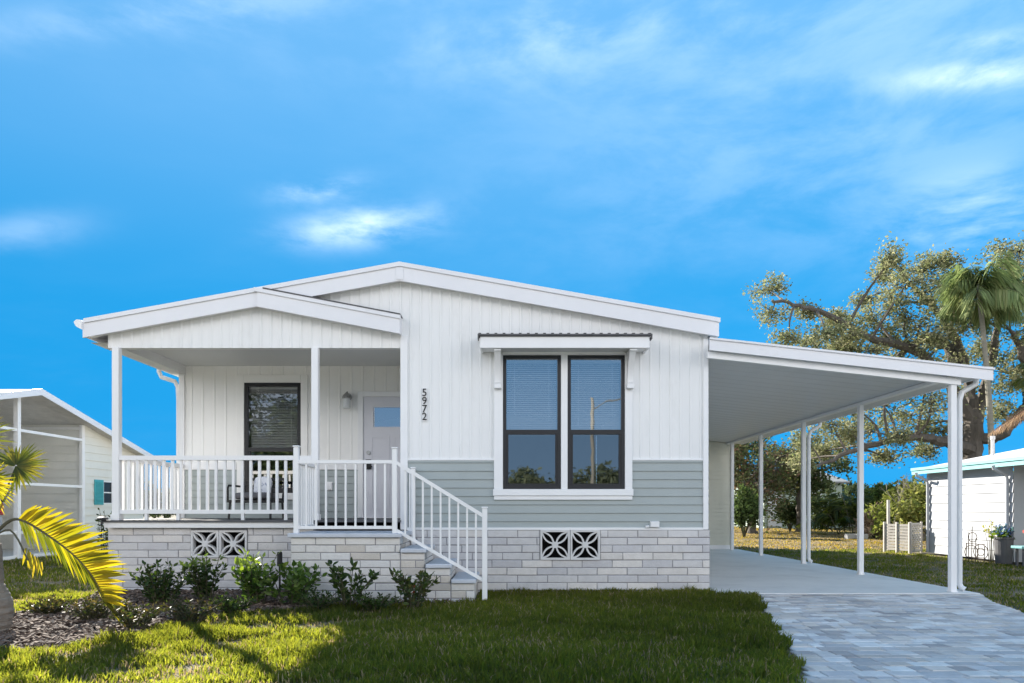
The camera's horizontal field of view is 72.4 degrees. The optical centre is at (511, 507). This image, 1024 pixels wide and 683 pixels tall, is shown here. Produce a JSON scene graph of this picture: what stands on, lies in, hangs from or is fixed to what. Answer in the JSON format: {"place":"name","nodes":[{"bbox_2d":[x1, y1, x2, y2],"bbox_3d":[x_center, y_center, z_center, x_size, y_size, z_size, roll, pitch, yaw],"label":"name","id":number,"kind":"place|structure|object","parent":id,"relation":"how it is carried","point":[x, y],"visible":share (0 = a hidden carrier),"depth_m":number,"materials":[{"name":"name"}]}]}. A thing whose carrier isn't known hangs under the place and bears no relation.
{"place":"outdoors","nodes":[
{"label":"outdoors","id":0,"kind":"place"},
{"bbox_2d":[0,503,2,531],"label":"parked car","id":1,"kind":"object","parent":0,"point":[1,512],"visible":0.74,"depth_m":15.31,"materials":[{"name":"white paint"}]},
{"bbox_2d":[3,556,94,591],"bbox_3d":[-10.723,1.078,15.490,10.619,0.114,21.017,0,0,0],"label":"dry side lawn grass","id":2,"kind":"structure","parent":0,"point":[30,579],"depth_m":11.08,"materials":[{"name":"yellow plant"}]},
{"bbox_2d":[3,549,107,592],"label":"side lawn grass","id":3,"kind":"structure","parent":0,"point":[29,571],"depth_m":11.39,"materials":[{"name":"plant"}]},
{"bbox_2d":[143,496,174,518],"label":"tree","id":4,"kind":"object","parent":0,"point":[154,516],"visible":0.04,"depth_m":54.68,"materials":[{"name":"green plant"}]},
{"bbox_2d":[143,482,175,517],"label":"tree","id":5,"kind":"object","parent":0,"point":[168,515],"visible":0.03,"depth_m":50.76,"materials":[{"name":"green plant"}]},
{"bbox_2d":[74,262,720,601],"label":"house","id":6,"kind":"structure","parent":0,"point":[454,447],"depth_m":9.46,"materials":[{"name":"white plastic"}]},
{"bbox_2d":[97,516,108,525],"bbox_3d":[-5.470,0.177,9.360,0.150,0.129,0.146,0,0,0],"label":"deck light","id":7,"kind":"object","parent":6,"relation":"attached to","point":[102,518],"visible":1,"depth_m":9.33,"materials":[{"name":"white metal"}]},
{"bbox_2d":[227,478,283,518],"bbox_3d":[-3.770,-0.147,10.371,0.672,0.624,0.667,0,0,0],"label":"porch chair","id":8,"kind":"object","parent":6,"relation":"on","point":[281,500],"visible":0.54,"depth_m":10.10,"materials":[{"name":"black metal"}]},
{"bbox_2d":[235,492,274,499],"bbox_3d":[-3.770,-0.175,10.330,0.580,0.110,0.560,0,0,0],"label":"seat cushion","id":9,"kind":"object","parent":8,"relation":"on","point":[255,495],"visible":0.55,"depth_m":10.08,"materials":[{"name":"grey fabric"}]},
{"bbox_2d":[254,477,271,492],"bbox_3d":[-3.740,-0.325,10.510,0.260,0.296,0.156,0,0,0],"label":"throw pillow","id":10,"kind":"object","parent":9,"relation":"on","point":[263,484],"visible":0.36,"depth_m":10.46,"materials":[{"name":"white fabric"}]},
{"bbox_2d":[244,383,300,492],"bbox_3d":[-3.877,-1.135,11.406,0.914,1.784,0.148,0,0,0],"label":"window","id":11,"kind":"structure","parent":6,"relation":"in","point":[256,387],"depth_m":11.45,"materials":[{"name":"black glass"}]},
{"bbox_2d":[342,391,351,408],"bbox_3d":[-2.650,-1.735,11.241,0.150,0.281,0.191,0,0,0],"label":"wall lamp","id":12,"kind":"object","parent":6,"relation":"attached to","point":[347,397],"visible":1,"depth_m":11.17,"materials":[{"name":"silver metal"}]},
{"bbox_2d":[363,397,399,516],"bbox_3d":[-1.952,-0.825,11.307,0.905,1.950,0.127,0,0,0],"label":"door","id":13,"kind":"structure","parent":6,"relation":"in","point":[378,442],"depth_m":11.33,"materials":[{"name":"paint"}]},
{"bbox_2d":[503,355,560,488],"bbox_3d":[0.269,-1.158,9.516,0.781,1.803,0.148,0,0,0],"label":"window","id":14,"kind":"structure","parent":6,"relation":"in","point":[511,359],"depth_m":9.55,"materials":[{"name":"black glass"}]},
{"bbox_2d":[568,355,624,488],"bbox_3d":[1.135,-1.158,9.516,0.771,1.803,0.148,0,0,0],"label":"window","id":15,"kind":"structure","parent":6,"relation":"in","point":[572,359],"depth_m":9.50,"materials":[{"name":"black glass"}]},
{"bbox_2d":[0,585,806,682],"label":"lawn grass","id":16,"kind":"structure","parent":0,"point":[565,657],"depth_m":5.59,"materials":[{"name":"green plant"}]},
{"bbox_2d":[0,0,1023,508],"label":"sky","id":17,"kind":"structure","parent":0,"point":[670,154],"materials":[{"name":"blue"}]},
{"bbox_2d":[2,515,1023,682],"bbox_3d":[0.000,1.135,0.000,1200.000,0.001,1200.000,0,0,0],"label":"ground","id":18,"kind":"structure","parent":0,"point":[770,548],"depth_m":10.39,"materials":[{"name":"green plant"}]},
{"bbox_2d":[0,389,161,560],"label":"neighbour house","id":19,"kind":"structure","parent":18,"relation":"on","point":[75,445],"depth_m":17.61,"materials":[{"name":"white"}]},
{"bbox_2d":[104,481,111,503],"bbox_3d":[-10.799,-0.410,18.690,0.041,0.610,0.460,0,0,0],"label":"window","id":20,"kind":"structure","parent":19,"relation":"in","point":[107,484],"depth_m":18.71,"materials":[{"name":"glass"}]},
{"bbox_2d":[95,508,111,553],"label":"spindly shrub","id":21,"kind":"object","parent":18,"relation":"on","point":[104,534],"visible":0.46,"depth_m":14.46,"materials":[{"name":"green plant"}]},
{"bbox_2d":[154,594,226,623],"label":"plant","id":22,"kind":"object","parent":18,"relation":"on","point":[181,611],"visible":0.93,"depth_m":6.76,"materials":[{"name":"green plant"}]},
{"bbox_2d":[0,588,461,649],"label":"mulch bed","id":23,"kind":"object","parent":18,"relation":"on","point":[94,628],"depth_m":6.56,"materials":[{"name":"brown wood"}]},
{"bbox_2d":[17,593,71,613],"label":"plant","id":24,"kind":"object","parent":23,"relation":"on","point":[49,605],"visible":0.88,"depth_m":7.32,"materials":[{"name":"green plant"}]},
{"bbox_2d":[0,410,127,632],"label":"palm tree","id":25,"kind":"object","parent":23,"relation":"on","point":[97,568],"visible":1,"depth_m":6.25,"materials":[{"name":"yellow plant"}]},
{"bbox_2d":[61,593,129,620],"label":"plant","id":26,"kind":"object","parent":23,"relation":"on","point":[93,607],"visible":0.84,"depth_m":6.90,"materials":[{"name":"green plant"}]},
{"bbox_2d":[108,601,166,632],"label":"plant","id":27,"kind":"object","parent":23,"relation":"on","point":[128,619],"visible":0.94,"depth_m":6.40,"materials":[{"name":"green plant"}]},
{"bbox_2d":[129,559,199,604],"bbox_3d":[-4.032,0.864,8.174,0.704,0.550,0.747,0,0,-39],"label":"leafy shrub","id":28,"kind":"object","parent":23,"relation":"on","point":[151,582],"visible":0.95,"depth_m":8.03,"materials":[{"name":"green plant"}]},
{"bbox_2d":[179,548,227,601],"bbox_3d":[-3.693,0.808,8.355,0.551,0.660,0.600,0,0,-17],"label":"leafy shrub","id":29,"kind":"object","parent":23,"relation":"on","point":[202,582],"visible":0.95,"depth_m":8.26,"materials":[{"name":"green plant"}]},
{"bbox_2d":[209,591,257,613],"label":"plant","id":30,"kind":"object","parent":23,"relation":"on","point":[233,605],"visible":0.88,"depth_m":7.32,"materials":[{"name":"green plant"}]},
{"bbox_2d":[231,548,288,604],"bbox_3d":[-2.988,0.794,8.040,0.667,0.688,0.572,0,0,30],"label":"leafy shrub","id":31,"kind":"object","parent":23,"relation":"on","point":[248,584],"visible":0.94,"depth_m":7.95,"materials":[{"name":"green plant"}]},
{"bbox_2d":[277,552,281,591],"bbox_3d":[-3.020,0.877,9.100,0.068,0.615,0.068,0,0,0],"label":"path light","id":32,"kind":"object","parent":23,"relation":"on","point":[279,558],"visible":0.54,"depth_m":9.07,"materials":[{"name":"black metal"}]},
{"bbox_2d":[255,560,326,604],"bbox_3d":[-2.504,0.861,8.002,0.795,0.557,0.722,0,0,0],"label":"leafy shrub","id":33,"kind":"object","parent":23,"relation":"on","point":[296,581],"visible":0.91,"depth_m":7.96,"materials":[{"name":"green plant"}]},
{"bbox_2d":[292,587,341,610],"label":"plant","id":34,"kind":"object","parent":18,"relation":"on","point":[310,602],"visible":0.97,"depth_m":7.57,"materials":[{"name":"green plant"}]},
{"bbox_2d":[325,556,379,605],"bbox_3d":[-1.779,0.830,7.792,0.580,0.616,0.629,0,0,-16],"label":"leafy shrub","id":35,"kind":"object","parent":18,"relation":"on","point":[337,579],"visible":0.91,"depth_m":7.70,"materials":[{"name":"green plant"}]},
{"bbox_2d":[350,592,399,612],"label":"plant","id":36,"kind":"object","parent":18,"relation":"on","point":[369,604],"visible":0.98,"depth_m":7.56,"materials":[{"name":"green plant"}]},
{"bbox_2d":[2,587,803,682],"bbox_3d":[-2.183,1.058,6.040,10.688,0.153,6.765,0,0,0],"label":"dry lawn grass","id":37,"kind":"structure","parent":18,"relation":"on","point":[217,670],"depth_m":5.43,"materials":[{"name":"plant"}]},
{"bbox_2d":[389,567,440,607],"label":"leafy shrub","id":38,"kind":"object","parent":18,"relation":"on","point":[408,587],"visible":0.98,"depth_m":7.82,"materials":[{"name":"green plant"}]},
{"bbox_2d":[708,441,734,548],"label":"storage shed","id":39,"kind":"structure","parent":18,"relation":"on","point":[719,490],"depth_m":18.97,"materials":[{"name":"white paint"}]},
{"bbox_2d":[734,482,767,536],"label":"bush","id":40,"kind":"object","parent":18,"relation":"on","point":[746,505],"visible":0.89,"depth_m":26.75,"materials":[{"name":"green plant"}]},
{"bbox_2d":[734,436,781,485],"bbox_3d":[10.771,-1.814,35.897,6.272,6.094,5.460,0,0,0],"label":"broadleaf tree","id":41,"kind":"object","parent":18,"relation":"on","point":[754,447],"visible":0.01,"depth_m":35.04,"materials":[{"name":"green plant"}]},
{"bbox_2d":[734,435,817,533],"bbox_3d":[10.482,-1.192,31.047,5.007,4.980,4.846,0,0,-36],"label":"tree","id":42,"kind":"object","parent":18,"relation":"on","point":[775,477],"visible":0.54,"depth_m":30.20,"materials":[{"name":"green plant"}]},
{"bbox_2d":[769,497,815,530],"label":"bush","id":43,"kind":"object","parent":18,"relation":"on","point":[791,517],"visible":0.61,"depth_m":33.75,"materials":[{"name":"green plant"}]},
{"bbox_2d":[749,439,856,531],"bbox_3d":[13.617,-1.166,32.995,5.316,4.763,4.561,0,0,0],"label":"broadleaf tree","id":44,"kind":"object","parent":18,"relation":"on","point":[823,479],"visible":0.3,"depth_m":32.67,"materials":[{"name":"green plant"}]},
{"bbox_2d":[806,487,847,526],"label":"bush","id":45,"kind":"object","parent":18,"relation":"on","point":[816,505],"visible":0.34,"depth_m":35.67,"materials":[{"name":"green plant"}]},
{"bbox_2d":[794,492,875,534],"bbox_3d":[14.040,0.239,28.766,3.739,1.794,3.766,0,0,42],"label":"palm clump","id":46,"kind":"object","parent":18,"relation":"on","point":[838,514],"visible":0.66,"depth_m":28.65,"materials":[{"name":"green plant"}]},
{"bbox_2d":[710,549,979,593],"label":"carport slab","id":47,"kind":"structure","parent":18,"relation":"on","point":[741,570],"depth_m":10.90,"materials":[{"name":"concrete"}]},
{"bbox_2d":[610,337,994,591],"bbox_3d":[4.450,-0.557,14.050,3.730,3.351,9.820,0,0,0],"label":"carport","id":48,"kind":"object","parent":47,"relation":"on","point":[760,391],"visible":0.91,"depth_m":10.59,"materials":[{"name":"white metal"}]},
{"bbox_2d":[844,534,855,538],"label":"concrete block","id":49,"kind":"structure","parent":18,"relation":"on","point":[849,536],"depth_m":25.50,"materials":[{"name":"grey concrete"}]},
{"bbox_2d":[842,477,899,498],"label":"tree","id":50,"kind":"object","parent":18,"relation":"on","point":[850,488],"visible":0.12,"depth_m":52.53,"materials":[{"name":"green plant"}]},
{"bbox_2d":[841,480,900,505],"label":"bush","id":51,"kind":"object","parent":18,"relation":"on","point":[876,496],"visible":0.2,"depth_m":30.94,"materials":[{"name":"green plant"}]},
{"bbox_2d":[853,502,893,537],"bbox_3d":[13.767,0.498,26.483,1.694,1.537,1.556,0,0,0],"label":"dead frond pile","id":52,"kind":"object","parent":18,"relation":"on","point":[867,527],"visible":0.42,"depth_m":26.19,"materials":[{"name":"plant"}]},
{"bbox_2d":[742,230,1023,474],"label":"oak tree","id":53,"kind":"object","parent":18,"relation":"on","point":[975,437],"visible":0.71,"depth_m":24.84,"materials":[{"name":"green plant"}]},
{"bbox_2d":[742,548,1023,611],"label":"lawn grass","id":54,"kind":"structure","parent":18,"relation":"on","point":[898,557],"depth_m":13.11,"materials":[{"name":"green plant"}]},
{"bbox_2d":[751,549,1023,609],"bbox_3d":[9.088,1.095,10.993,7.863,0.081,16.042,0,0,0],"label":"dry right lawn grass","id":55,"kind":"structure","parent":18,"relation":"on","point":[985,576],"depth_m":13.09,"materials":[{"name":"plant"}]},
{"bbox_2d":[759,594,1023,682],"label":"driveway pavers","id":56,"kind":"object","parent":18,"relation":"on","point":[908,638],"visible":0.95,"depth_m":6.08,"materials":[{"name":"stone"}]},
{"bbox_2d":[864,475,925,538],"bbox_3d":[14.069,-0.002,25.003,2.280,2.346,2.664,0,0,-44],"label":"bush","id":57,"kind":"object","parent":18,"relation":"on","point":[881,515],"visible":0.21,"depth_m":25.05,"materials":[{"name":"green plant"}]},
{"bbox_2d":[879,473,925,540],"bbox_3d":[13.787,-0.039,24.120,1.884,2.370,1.419,0,0,-40],"label":"bare shrub","id":58,"kind":"object","parent":18,"relation":"on","point":[904,484],"visible":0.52,"depth_m":23.94,"materials":[{"name":"green plant"}]},
{"bbox_2d":[883,500,922,553],"bbox_3d":[9.925,0.460,17.955,0.689,1.350,1.223,0,0,-21],"label":"lattice fence","id":59,"kind":"object","parent":18,"relation":"on","point":[905,536],"visible":0.97,"depth_m":17.61,"materials":[{"name":"white plastic"}]},
{"bbox_2d":[890,476,925,534],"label":"bush","id":60,"kind":"object","parent":18,"relation":"on","point":[917,495],"visible":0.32,"depth_m":23.48,"materials":[{"name":"green plant"}]},
{"bbox_2d":[911,436,1023,561],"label":"neighbour house","id":61,"kind":"structure","parent":18,"relation":"on","point":[993,486],"depth_m":15.16,"materials":[{"name":"white"}]},
{"bbox_2d":[964,526,988,561],"bbox_3d":[9.736,0.760,14.683,0.018,0.750,0.538,0,0,-19],"label":"plant stand","id":62,"kind":"object","parent":18,"relation":"on","point":[975,548],"visible":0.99,"depth_m":14.71,"materials":[{"name":"metal"}]},
{"bbox_2d":[932,251,1023,454],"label":"palm tree","id":63,"kind":"object","parent":18,"relation":"on","point":[999,294],"visible":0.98,"depth_m":22.71,"materials":[{"name":"palm leaf"},{"name":"palm bark"}]},
{"bbox_2d":[982,519,996,561],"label":"flowering plant","id":64,"kind":"object","parent":18,"relation":"on","point":[989,536],"visible":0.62,"depth_m":14.59,"materials":[{"name":"yellow plant"}]},
{"bbox_2d":[994,537,1014,563],"bbox_3d":[9.981,0.863,14.200,0.380,0.545,0.380,0,0,0],"label":"planter","id":65,"kind":"object","parent":18,"relation":"on","point":[1003,551],"visible":0.9,"depth_m":14.07,"materials":[{"name":"grey plastic"}]},
{"bbox_2d":[989,523,1014,538],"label":"flowering plant","id":66,"kind":"object","parent":65,"relation":"in","point":[1000,533],"visible":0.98,"depth_m":14.15,"materials":[{"name":"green plant"}]},
{"bbox_2d":[987,363,1023,436],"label":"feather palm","id":67,"kind":"object","parent":18,"relation":"on","point":[1014,419],"visible":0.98,"depth_m":20.14,"materials":[{"name":"brown plant"}]},
{"bbox_2d":[1011,546,1023,566],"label":"bench","id":68,"kind":"object","parent":18,"relation":"on","point":[1017,548],"visible":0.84,"depth_m":13.42,"materials":[{"name":"teal paint"}]},
{"bbox_2d":[734,473,849,527],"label":"house","id":69,"kind":"structure","parent":0,"point":[837,486],"depth_m":39.00,"materials":[{"name":"white paint"}]},
{"bbox_2d":[768,491,781,526],"bbox_3d":[14.638,0.035,38.970,0.750,2.000,0.059,0,0,0],"label":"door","id":70,"kind":"structure","parent":69,"relation":"in","point":[770,523],"depth_m":38.94,"materials":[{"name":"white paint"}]},
{"bbox_2d":[734,527,925,549],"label":"dry back yard grass","id":71,"kind":"structure","parent":0,"point":[738,540],"depth_m":24.12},
{"bbox_2d":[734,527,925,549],"bbox_3d":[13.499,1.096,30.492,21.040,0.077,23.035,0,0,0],"label":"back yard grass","id":72,"kind":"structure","parent":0,"point":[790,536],"depth_m":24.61,"materials":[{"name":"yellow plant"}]}
]}

